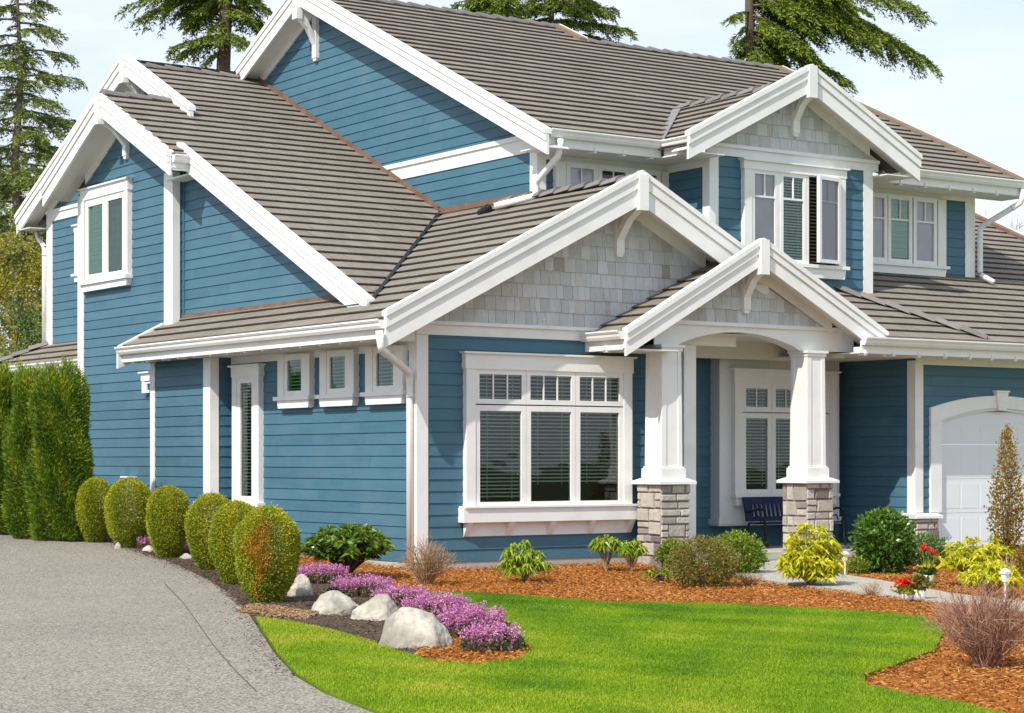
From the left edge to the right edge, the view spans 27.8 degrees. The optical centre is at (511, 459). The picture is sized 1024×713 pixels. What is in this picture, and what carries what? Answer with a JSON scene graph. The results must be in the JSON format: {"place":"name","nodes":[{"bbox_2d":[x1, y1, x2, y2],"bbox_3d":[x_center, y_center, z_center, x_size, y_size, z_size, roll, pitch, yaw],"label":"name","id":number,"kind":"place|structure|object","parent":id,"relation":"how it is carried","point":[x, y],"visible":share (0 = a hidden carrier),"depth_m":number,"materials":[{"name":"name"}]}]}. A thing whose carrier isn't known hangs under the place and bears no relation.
{"place":"outdoors","nodes":[
{"label":"outdoors","id":0,"kind":"place"},
{"bbox_2d":[0,533,372,712],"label":"driveway","id":1,"kind":"structure","parent":0,"point":[90,616],"depth_m":19.02,"materials":[{"name":"grey concrete"}]},
{"bbox_2d":[114,542,121,547],"bbox_3d":[-6.439,1.407,33.853,0.117,0.128,0.109,0,0,-35],"label":"rock","id":2,"kind":"object","parent":1,"relation":"on","point":[117,545],"visible":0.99,"depth_m":33.82,"materials":[{"name":"stone"}]},
{"bbox_2d":[40,585,256,691],"bbox_3d":[-3.971,1.659,21.194,3.178,0.030,13.141,0,0,-15],"label":"driveway joint","id":3,"kind":"object","parent":1,"relation":"on","point":[203,631],"visible":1,"depth_m":18.18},
{"bbox_2d":[0,529,446,655],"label":"soil bed","id":4,"kind":"object","parent":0,"point":[317,619],"visible":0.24,"depth_m":23.75,"materials":[{"name":"brown soil"}]},
{"bbox_2d":[0,387,6,527],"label":"hedge thuja","id":5,"kind":"object","parent":4,"relation":"on","point":[0,472],"visible":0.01,"depth_m":37.18,"materials":[{"name":"green plant"}]},
{"bbox_2d":[0,356,31,533],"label":"hedge thuja","id":6,"kind":"object","parent":4,"relation":"on","point":[6,382],"visible":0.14,"depth_m":36.53,"materials":[{"name":"green plant"}]},
{"bbox_2d":[0,360,74,538],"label":"hedge thuja","id":7,"kind":"object","parent":4,"relation":"on","point":[17,431],"visible":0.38,"depth_m":35.54,"materials":[{"name":"green plant"}]},
{"bbox_2d":[21,354,94,539],"bbox_3d":[-7.700,-0.214,35.407,1.334,3.333,1.347,0,0,-35],"label":"hedge thuja","id":8,"kind":"object","parent":4,"relation":"on","point":[61,389],"visible":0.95,"depth_m":35.11,"materials":[{"name":"green plant"}]},
{"bbox_2d":[73,476,116,542],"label":"globe shrub","id":9,"kind":"object","parent":4,"relation":"on","point":[94,524],"visible":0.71,"depth_m":34.94,"materials":[{"name":"green plant"}]},
{"bbox_2d":[102,475,152,546],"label":"globe shrub","id":10,"kind":"object","parent":4,"relation":"on","point":[115,517],"visible":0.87,"depth_m":33.92,"materials":[{"name":"green plant"}]},
{"bbox_2d":[135,536,151,547],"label":"heather","id":11,"kind":"object","parent":4,"relation":"on","point":[145,542],"visible":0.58,"depth_m":33.89,"materials":[{"name":"purple plant"}]},
{"bbox_2d":[142,545,152,551],"bbox_3d":[-5.848,1.434,33.316,0.221,0.124,0.168,0,0,2],"label":"rock","id":12,"kind":"object","parent":4,"relation":"on","point":[148,548],"visible":0.68,"depth_m":33.27,"materials":[{"name":"stone"}]},
{"bbox_2d":[145,484,189,557],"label":"globe shrub","id":13,"kind":"object","parent":4,"relation":"on","point":[169,537],"visible":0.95,"depth_m":31.92,"materials":[{"name":"green plant"}]},
{"bbox_2d":[179,553,191,558],"bbox_3d":[-5.005,1.494,31.842,0.243,0.118,0.203,0,0,4],"label":"rock","id":14,"kind":"object","parent":4,"relation":"on","point":[185,556],"visible":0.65,"depth_m":31.78,"materials":[{"name":"stone"}]},
{"bbox_2d":[181,543,190,554],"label":"heather","id":15,"kind":"object","parent":4,"relation":"on","point":[186,549],"visible":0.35,"depth_m":32.37,"materials":[{"name":"purple plant"}]},
{"bbox_2d":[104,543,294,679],"bbox_3d":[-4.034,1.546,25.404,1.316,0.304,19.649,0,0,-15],"label":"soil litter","id":16,"kind":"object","parent":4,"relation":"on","point":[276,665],"visible":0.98,"depth_m":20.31,"materials":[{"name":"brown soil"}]},
{"bbox_2d":[184,489,234,569],"bbox_3d":[-4.372,1.021,30.032,0.820,1.191,0.805,0,0,-35],"label":"globe shrub","id":17,"kind":"object","parent":4,"relation":"on","point":[195,526],"visible":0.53,"depth_m":29.79,"materials":[{"name":"green plant"}]},
{"bbox_2d":[206,498,264,583],"bbox_3d":[-3.702,1.089,27.917,0.799,1.199,0.824,0,0,-35],"label":"globe shrub","id":18,"kind":"object","parent":4,"relation":"on","point":[219,553],"visible":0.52,"depth_m":27.71,"materials":[{"name":"green plant"}]},
{"bbox_2d":[229,502,301,602],"bbox_3d":[-2.880,1.094,24.382,0.881,1.212,0.849,0,0,-35],"label":"globe shrub","id":19,"kind":"object","parent":4,"relation":"on","point":[259,581],"visible":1,"depth_m":24.17,"materials":[{"name":"green plant"}]},
{"bbox_2d":[235,602,317,619],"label":"dead grass","id":20,"kind":"structure","parent":4,"relation":"on","point":[271,610],"depth_m":22.36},
{"bbox_2d":[287,574,312,596],"bbox_3d":[-2.605,1.594,25.499,0.323,0.376,0.300,0,0,-35],"label":"rock","id":21,"kind":"object","parent":4,"relation":"on","point":[301,586],"visible":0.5,"depth_m":25.42,"materials":[{"name":"stone"}]},
{"bbox_2d":[295,561,350,582],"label":"heather","id":22,"kind":"object","parent":4,"relation":"on","point":[321,573],"visible":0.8,"depth_m":28.11,"materials":[{"name":"purple plant"}]},
{"bbox_2d":[312,590,358,614],"bbox_3d":[-1.923,1.596,22.557,0.538,0.352,0.503,0,0,-35],"label":"rock","id":23,"kind":"object","parent":4,"relation":"on","point":[335,602],"visible":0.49,"depth_m":22.42,"materials":[{"name":"stone"}]},
{"bbox_2d":[326,573,395,596],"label":"heather","id":24,"kind":"object","parent":4,"relation":"on","point":[363,586],"visible":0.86,"depth_m":25.31,"materials":[{"name":"purple plant"}]},
{"bbox_2d":[350,593,397,620],"bbox_3d":[-1.415,1.593,21.765,0.550,0.375,0.536,0,0,-35],"label":"rock","id":25,"kind":"object","parent":4,"relation":"on","point":[379,607],"visible":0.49,"depth_m":21.64,"materials":[{"name":"stone"}]},
{"bbox_2d":[367,583,430,606],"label":"heather","id":26,"kind":"object","parent":4,"relation":"on","point":[396,595],"visible":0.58,"depth_m":23.86,"materials":[{"name":"purple plant"}]},
{"bbox_2d":[378,607,452,648],"bbox_3d":[-0.865,1.569,18.600,0.686,0.498,0.668,0,0,-35],"label":"rock","id":27,"kind":"object","parent":4,"relation":"on","point":[406,627],"visible":0.53,"depth_m":18.46,"materials":[{"name":"stone"}]},
{"bbox_2d":[416,635,521,661],"bbox_3d":[-0.488,1.673,19.558,1.051,0.017,5.648,0,0,-6],"label":"mulch patch","id":28,"kind":"object","parent":4,"relation":"on","point":[483,657],"visible":0.16,"depth_m":17.74,"materials":[{"name":"brown wood"}]},
{"bbox_2d":[398,589,470,618],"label":"heather","id":29,"kind":"object","parent":28,"relation":"on","point":[429,603],"visible":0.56,"depth_m":21.63,"materials":[{"name":"purple plant"}]},
{"bbox_2d":[431,600,510,637],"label":"heather","id":30,"kind":"object","parent":28,"relation":"on","point":[453,622],"visible":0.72,"depth_m":19.50,"materials":[{"name":"purple plant"}]},
{"bbox_2d":[412,616,532,665],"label":"mulch litter","id":31,"kind":"object","parent":28,"relation":"on","point":[461,656],"visible":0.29,"depth_m":17.71,"materials":[{"name":"brown wood"}]},
{"bbox_2d":[456,619,528,651],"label":"heather","id":32,"kind":"object","parent":28,"relation":"on","point":[496,637],"visible":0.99,"depth_m":18.02,"materials":[{"name":"purple plant"}]},
{"bbox_2d":[0,0,1023,444],"label":"sky","id":33,"kind":"structure","parent":0,"point":[977,46],"materials":[{"name":"white"}]},
{"bbox_2d":[185,543,1023,712],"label":"mulch","id":34,"kind":"object","parent":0,"point":[582,583],"visible":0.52,"depth_m":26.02,"materials":[{"name":"brown wood"}]},
{"bbox_2d":[300,522,395,575],"bbox_3d":[-2.335,1.267,29.122,1.386,0.811,1.407,0,0,-35],"label":"rhododendron","id":35,"kind":"object","parent":34,"relation":"on","point":[352,546],"visible":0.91,"depth_m":28.87,"materials":[{"name":"green plant"}]},
{"bbox_2d":[389,534,462,585],"bbox_3d":[-1.148,1.313,27.908,0.981,0.774,1.050,0,0,-35],"label":"dormant shrub","id":36,"kind":"object","parent":34,"relation":"on","point":[427,574],"visible":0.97,"depth_m":27.84,"materials":[{"name":"brown plant"}]},
{"bbox_2d":[493,540,553,581],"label":"rhododendron","id":37,"kind":"object","parent":34,"relation":"on","point":[524,562],"visible":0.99,"depth_m":28.44,"materials":[{"name":"green plant"}]},
{"bbox_2d":[588,534,621,571],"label":"rhododendron","id":38,"kind":"object","parent":34,"relation":"on","point":[603,543],"visible":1,"depth_m":31.12,"materials":[{"name":"green plant"}]},
{"bbox_2d":[614,539,648,570],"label":"rhododendron","id":39,"kind":"object","parent":34,"relation":"on","point":[625,548],"visible":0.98,"depth_m":31.04,"materials":[{"name":"green plant"}]},
{"bbox_2d":[640,563,675,581],"bbox_3d":[2.047,1.563,28.436,0.604,0.320,0.455,0,0,20],"label":"hyacinth","id":40,"kind":"object","parent":34,"relation":"on","point":[658,572],"visible":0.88,"depth_m":28.39,"materials":[{"name":"green plant"}]},
{"bbox_2d":[653,536,688,569],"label":"shrub","id":41,"kind":"object","parent":34,"relation":"on","point":[664,548],"visible":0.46,"depth_m":31.68,"materials":[{"name":"green plant"}]},
{"bbox_2d":[660,533,745,587],"bbox_3d":[2.522,1.337,27.466,1.124,0.733,1.112,0,0,-35],"label":"shrub","id":42,"kind":"object","parent":34,"relation":"on","point":[697,575],"visible":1,"depth_m":27.31,"materials":[{"name":"green plant"}]},
{"bbox_2d":[708,529,769,574],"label":"shrub","id":43,"kind":"object","parent":34,"relation":"on","point":[750,563],"visible":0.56,"depth_m":30.26,"materials":[{"name":"green plant"}]},
{"bbox_2d":[736,569,765,585],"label":"dry grass clump","id":44,"kind":"object","parent":34,"relation":"on","point":[748,581],"visible":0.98,"depth_m":27.72,"materials":[{"name":"brown plant"}]},
{"bbox_2d":[774,523,847,584],"bbox_3d":[3.949,1.263,27.484,0.994,0.861,1.034,0,0,-35],"label":"golden shrub","id":45,"kind":"object","parent":34,"relation":"on","point":[814,561],"visible":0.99,"depth_m":27.29,"materials":[{"name":"yellow plant"}]},
{"bbox_2d":[842,551,849,574],"bbox_3d":[4.791,1.515,29.803,0.092,0.402,0.092,0,0,-35],"label":"path light","id":46,"kind":"object","parent":34,"relation":"on","point":[846,553],"visible":0.66,"depth_m":29.79,"materials":[{"name":"metal"}]},
{"bbox_2d":[842,555,870,574],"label":"shrub","id":47,"kind":"object","parent":34,"relation":"on","point":[862,567],"visible":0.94,"depth_m":30.39,"materials":[{"name":"green plant"}]},
{"bbox_2d":[857,581,884,593],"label":"dry grass clump","id":48,"kind":"object","parent":34,"relation":"on","point":[872,591],"visible":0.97,"depth_m":25.71,"materials":[{"name":"brown plant"}]},
{"bbox_2d":[846,504,921,573],"bbox_3d":[5.545,1.190,30.785,1.144,1.083,1.089,0,0,-35],"label":"glossy shrub","id":49,"kind":"object","parent":34,"relation":"on","point":[876,550],"visible":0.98,"depth_m":30.55,"materials":[{"name":"green plant"}]},
{"bbox_2d":[890,576,919,600],"bbox_3d":[4.718,1.529,24.721,0.383,0.294,0.379,0,0,-35],"label":"flower pot","id":50,"kind":"object","parent":34,"relation":"on","point":[904,590],"visible":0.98,"depth_m":24.65,"materials":[{"name":"red plant"}]},
{"bbox_2d":[906,572,935,600],"bbox_3d":[4.846,1.497,24.754,0.448,0.358,0.402,0,0,39],"label":"flower pot","id":51,"kind":"object","parent":34,"relation":"on","point":[923,583],"visible":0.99,"depth_m":24.64,"materials":[{"name":"green plant"}]},
{"bbox_2d":[913,544,938,582],"bbox_3d":[5.619,1.402,28.033,0.324,0.548,0.290,0,0,-35],"label":"flower pot","id":52,"kind":"object","parent":34,"relation":"on","point":[926,568],"visible":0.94,"depth_m":27.99,"materials":[{"name":"red plant"}]},
{"bbox_2d":[909,531,952,566],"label":"shrub","id":53,"kind":"object","parent":34,"relation":"on","point":[939,545],"visible":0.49,"depth_m":32.41,"materials":[{"name":"green plant"}]},
{"bbox_2d":[911,573,1023,668],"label":"dormant shrub","id":54,"kind":"object","parent":34,"relation":"on","point":[978,635],"visible":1,"depth_m":16.71,"materials":[{"name":"brown plant"}]},
{"bbox_2d":[933,535,1004,574],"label":"golden shrub","id":55,"kind":"object","parent":34,"relation":"on","point":[962,557],"visible":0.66,"depth_m":27.46,"materials":[{"name":"yellow plant"}]},
{"bbox_2d":[955,559,1023,593],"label":"golden shrub","id":56,"kind":"object","parent":34,"relation":"on","point":[989,573],"visible":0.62,"depth_m":25.35,"materials":[{"name":"yellow plant"}]},
{"bbox_2d":[982,535,1015,569],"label":"golden shrub","id":57,"kind":"object","parent":34,"relation":"on","point":[1002,549],"visible":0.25,"depth_m":30.65,"materials":[{"name":"yellow plant"}]},
{"bbox_2d":[983,423,1023,566],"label":"columnar tree","id":58,"kind":"object","parent":34,"relation":"on","point":[1007,527],"visible":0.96,"depth_m":30.73,"materials":[{"name":"green plant"}]},
{"bbox_2d":[999,568,1010,600],"bbox_3d":[5.709,1.486,23.982,0.092,0.460,0.092,0,0,-35],"label":"path light","id":59,"kind":"object","parent":34,"relation":"on","point":[1004,572],"visible":0.78,"depth_m":23.96,"materials":[{"name":"metal"}]},
{"bbox_2d":[999,555,1019,591],"bbox_3d":[6.237,1.420,26.204,0.360,0.560,0.376,0,0,24],"label":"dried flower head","id":60,"kind":"object","parent":34,"relation":"on","point":[1003,563],"visible":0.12,"depth_m":26.19},
{"bbox_2d":[1007,541,1023,579],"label":"bronze shrub","id":61,"kind":"object","parent":34,"relation":"on","point":[1020,563],"visible":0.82,"depth_m":28.55,"materials":[{"name":"brown plant"}]},
{"bbox_2d":[255,591,1004,712],"bbox_3d":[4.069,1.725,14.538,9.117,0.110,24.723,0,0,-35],"label":"lawn","id":62,"kind":"structure","parent":0,"point":[305,679],"depth_m":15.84,"materials":[{"name":"green plant"}]},
{"bbox_2d":[252,478,1022,622],"bbox_3d":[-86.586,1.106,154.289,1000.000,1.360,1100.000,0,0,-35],"label":"ground","id":63,"kind":"structure","parent":0,"point":[1017,546],"depth_m":40.28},
{"bbox_2d":[0,168,28,336],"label":"conifer","id":64,"kind":"object","parent":63,"relation":"on","point":[2,321],"visible":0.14,"depth_m":70.99,"materials":[{"name":"green plant"}]},
{"bbox_2d":[0,220,41,356],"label":"young tree","id":65,"kind":"object","parent":63,"relation":"on","point":[3,282],"visible":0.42,"depth_m":55.95,"materials":[{"name":"green plant"}]},
{"bbox_2d":[0,290,41,357],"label":"bush","id":66,"kind":"object","parent":63,"relation":"on","point":[19,324],"visible":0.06,"depth_m":49.36,"materials":[{"name":"green plant"}]},
{"bbox_2d":[0,313,41,354],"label":"bush","id":67,"kind":"object","parent":63,"relation":"on","point":[33,340],"visible":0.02,"depth_m":50.89,"materials":[{"name":"green plant"}]},
{"bbox_2d":[0,203,41,356],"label":"young tree","id":68,"kind":"object","parent":63,"relation":"on","point":[12,280],"depth_m":89.35,"materials":[{"name":"green plant"}]},
{"bbox_2d":[0,226,45,356],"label":"young tree","id":69,"kind":"object","parent":63,"relation":"on","point":[35,273],"visible":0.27,"depth_m":59.62,"materials":[{"name":"green plant"}]},
{"bbox_2d":[0,125,45,355],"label":"young tree","id":70,"kind":"object","parent":63,"relation":"on","point":[7,205],"visible":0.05,"depth_m":79.61,"materials":[{"name":"green plant"}]},
{"bbox_2d":[0,142,60,351],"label":"young tree","id":71,"kind":"object","parent":63,"relation":"on","point":[10,300],"visible":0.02,"depth_m":65.86,"materials":[{"name":"green plant"}]},
{"bbox_2d":[0,0,87,352],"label":"conifer","id":72,"kind":"object","parent":63,"relation":"on","point":[21,179],"visible":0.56,"depth_m":61.83,"materials":[{"name":"green plant"}]},
{"bbox_2d":[114,0,272,70],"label":"conifer","id":73,"kind":"object","parent":63,"relation":"on","point":[196,15],"visible":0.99,"depth_m":65.89,"materials":[{"name":"green plant"}]},
{"bbox_2d":[450,0,531,19],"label":"conifer","id":74,"kind":"object","parent":63,"relation":"on","point":[500,7],"visible":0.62,"depth_m":73.28,"materials":[{"name":"green plant"}]},
{"bbox_2d":[0,0,1023,569],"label":"house","id":75,"kind":"structure","parent":63,"relation":"on","point":[476,288],"depth_m":35.93,"materials":[{"name":"blue wood"}]},
{"bbox_2d":[71,224,77,281],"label":"window","id":76,"kind":"structure","parent":75,"relation":"in","point":[75,275],"depth_m":44.15,"materials":[{"name":"white paint"}]},
{"bbox_2d":[77,176,133,292],"bbox_3d":[-7.822,-4.294,39.795,0.167,2.020,2.350,0,0,-35],"label":"window","id":77,"kind":"structure","parent":75,"relation":"in","point":[106,207],"depth_m":39.69,"materials":[{"name":"white paint"}]},
{"bbox_2d":[138,371,149,392],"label":"window","id":78,"kind":"structure","parent":75,"relation":"in","point":[145,376],"depth_m":38.23,"materials":[{"name":"white paint"}]},
{"bbox_2d":[227,363,265,511],"bbox_3d":[-4.509,-0.344,35.168,0.167,2.540,1.130,0,0,-35],"label":"window","id":79,"kind":"structure","parent":75,"relation":"in","point":[247,379],"depth_m":35.19,"materials":[{"name":"white paint"}]},
{"bbox_2d":[273,353,314,408],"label":"window","id":80,"kind":"structure","parent":75,"relation":"in","point":[295,372],"depth_m":33.77,"materials":[{"name":"white paint"}]},
{"bbox_2d":[314,349,360,406],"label":"window","id":81,"kind":"structure","parent":75,"relation":"in","point":[338,369],"depth_m":32.59,"materials":[{"name":"white paint"}]},
{"bbox_2d":[360,345,408,404],"bbox_3d":[-1.925,-1.284,31.422,0.167,0.880,1.220,0,0,-35],"label":"window","id":82,"kind":"structure","parent":75,"relation":"in","point":[385,383],"depth_m":31.46,"materials":[{"name":"white paint"}]},
{"bbox_2d":[459,351,637,505],"bbox_3d":[0.599,-0.454,32.108,3.310,2.360,0.162,0,0,-35],"label":"window","id":83,"kind":"structure","parent":75,"relation":"in","point":[513,455],"depth_m":32.10,"materials":[{"name":"white paint"}]},
{"bbox_2d":[553,161,668,188],"bbox_3d":[1.735,-4.429,35.594,2.480,1.230,0.110,0,0,-35],"label":"window","id":84,"kind":"structure","parent":75,"relation":"in","point":[565,173],"depth_m":35.29,"materials":[{"name":"white paint"}]},
{"bbox_2d":[728,368,840,505],"bbox_3d":[4.833,-0.394,36.544,2.550,2.380,0.167,0,0,-35],"label":"window","id":85,"kind":"structure","parent":75,"relation":"in","point":[760,442],"depth_m":36.29,"materials":[{"name":"white paint"}]},
{"bbox_2d":[738,157,850,279],"bbox_3d":[5.002,-4.204,36.282,2.530,1.980,0.291,0,0,-35],"label":"window","id":86,"kind":"structure","parent":75,"relation":"in","point":[800,208],"depth_m":36.40,"materials":[{"name":"white paint"}]},
{"bbox_2d":[742,497,846,547],"bbox_3d":[4.936,1.081,36.148,1.900,0.871,0.670,0,0,-35],"label":"bench","id":87,"kind":"object","parent":75,"relation":"on","point":[748,502],"visible":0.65,"depth_m":35.99,"materials":[{"name":"blue paint"}]},
{"bbox_2d":[873,192,949,276],"bbox_3d":[7.381,-4.291,39.456,2.580,1.505,0.167,0,0,-35],"label":"window","id":88,"kind":"structure","parent":75,"relation":"in","point":[909,232],"depth_m":39.60,"materials":[{"name":"white paint"}]},
{"bbox_2d":[940,408,1023,546],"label":"garage door","id":89,"kind":"structure","parent":75,"relation":"in","point":[964,491],"depth_m":37.01,"materials":[{"name":"paint"}]},
{"bbox_2d":[517,0,638,42],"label":"conifer","id":90,"kind":"object","parent":63,"relation":"on","point":[582,11],"visible":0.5,"depth_m":79.50,"materials":[{"name":"green plant"}]},
{"bbox_2d":[720,0,943,96],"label":"conifer","id":91,"kind":"object","parent":63,"relation":"on","point":[773,39],"visible":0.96,"depth_m":69.43,"materials":[{"name":"green plant"}]},
{"bbox_2d":[1001,215,1023,478],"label":"bare tree","id":92,"kind":"object","parent":63,"relation":"on","point":[1016,229],"depth_m":74.08,"materials":[{"name":"brown plant"}]},
{"bbox_2d":[705,560,1023,611],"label":"path","id":93,"kind":"structure","parent":0,"point":[849,583],"depth_m":27.50,"materials":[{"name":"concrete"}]}
]}

